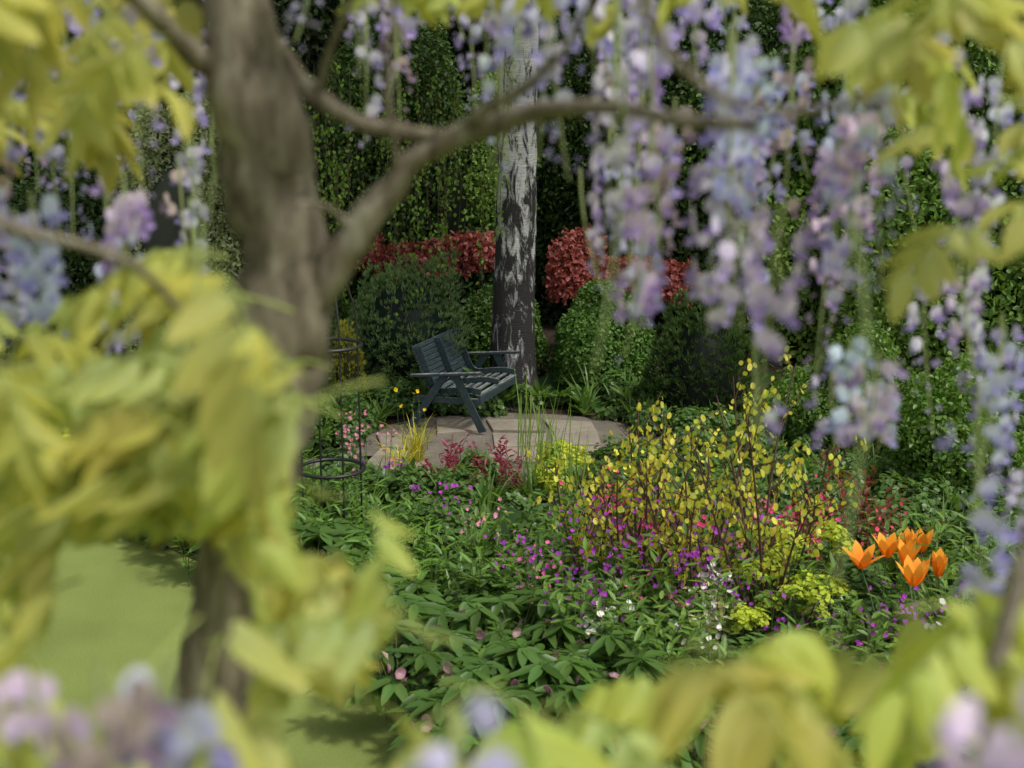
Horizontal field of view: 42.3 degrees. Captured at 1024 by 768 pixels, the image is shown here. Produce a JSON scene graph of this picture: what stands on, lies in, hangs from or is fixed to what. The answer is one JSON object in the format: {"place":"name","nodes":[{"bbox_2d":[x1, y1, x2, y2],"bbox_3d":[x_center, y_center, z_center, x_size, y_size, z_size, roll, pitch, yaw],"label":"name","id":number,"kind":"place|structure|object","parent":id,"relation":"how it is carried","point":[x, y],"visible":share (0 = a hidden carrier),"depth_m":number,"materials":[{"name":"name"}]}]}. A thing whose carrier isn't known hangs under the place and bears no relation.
{"place":"outdoors","nodes":[
{"label":"outdoors","id":0,"kind":"place"},
{"bbox_2d":[0,347,949,767],"bbox_3d":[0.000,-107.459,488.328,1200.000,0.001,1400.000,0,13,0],"label":"lawn","id":1,"kind":"structure","parent":0,"point":[116,615],"depth_m":8.22,"materials":[{"name":"green plant"}]},
{"bbox_2d":[0,0,1023,751],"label":"wisteria trunk and limbs","id":2,"kind":"object","parent":1,"relation":"on","point":[248,68],"visible":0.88,"depth_m":1.32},
{"bbox_2d":[0,0,1023,767],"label":"wisteria","id":3,"kind":"object","parent":2,"relation":"attached to","point":[224,452],"depth_m":1.12,"materials":[{"name":"plant"}]},
{"bbox_2d":[0,0,1023,767],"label":"wisteria stems","id":4,"kind":"object","parent":2,"relation":"attached to","point":[456,724],"visible":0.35,"depth_m":1.22,"materials":[{"name":"green plant"}]},
{"bbox_2d":[0,292,967,765],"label":"border soil","id":5,"kind":"structure","parent":0,"point":[548,334],"depth_m":14.13,"materials":[{"name":"brown soil"}]},
{"bbox_2d":[301,284,365,523],"bbox_3d":[-1.336,0.073,9.675,0.512,2.370,0.512,0,13,0],"label":"plant support","id":6,"kind":"object","parent":5,"relation":"on","point":[339,350],"visible":0.54,"depth_m":9.68,"materials":[{"name":"black metal"}]},
{"bbox_2d":[303,456,370,472],"bbox_3d":[-1.867,0.798,11.798,1.833,0.001,0.989,-2,13,-8],"label":"gravel path bed","id":7,"kind":"object","parent":5,"relation":"on","point":[317,463],"depth_m":12.17,"materials":[{"name":"beige gravel"}]},
{"bbox_2d":[347,413,661,485],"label":"stone patio","id":8,"kind":"structure","parent":5,"relation":"on","point":[436,448],"depth_m":13.07,"materials":[{"name":"beige stone"}]},
{"bbox_2d":[304,419,600,469],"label":"patio slabs","id":9,"kind":"structure","parent":8,"relation":"on","point":[508,428],"depth_m":13.00,"materials":[{"name":"stone"}]},
{"bbox_2d":[408,329,524,432],"bbox_3d":[-0.458,-0.059,13.645,0.847,0.826,1.214,5,14,19],"label":"garden bench","id":10,"kind":"object","parent":8,"relation":"on","point":[464,388],"visible":0.96,"depth_m":13.49,"materials":[{"name":"paint"}]},
{"bbox_2d":[0,0,1023,456],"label":"shrubs","id":11,"kind":"object","parent":5,"relation":"on","point":[164,232],"visible":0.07,"depth_m":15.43,"materials":[{"name":"plant"}]},
{"bbox_2d":[0,319,1023,767],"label":"border","id":12,"kind":"object","parent":5,"relation":"on","point":[922,487],"depth_m":8.45,"materials":[{"name":"green plant"}]},
{"bbox_2d":[489,0,540,409],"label":"birch trunk","id":13,"kind":"object","parent":5,"relation":"on","point":[513,297],"visible":0.62,"depth_m":13.94,"materials":[{"name":"white plant"}]},
{"bbox_2d":[299,48,504,315],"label":"hanging birch twigs","id":14,"kind":"object","parent":13,"relation":"hanging from","point":[336,176],"visible":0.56,"depth_m":14.44,"materials":[{"name":"brown plant"}]},
{"bbox_2d":[805,378,989,489],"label":"border shrubs","id":15,"kind":"object","parent":5,"relation":"on","point":[957,472],"visible":0.03,"depth_m":10.78,"materials":[{"name":"plant"}]}
]}

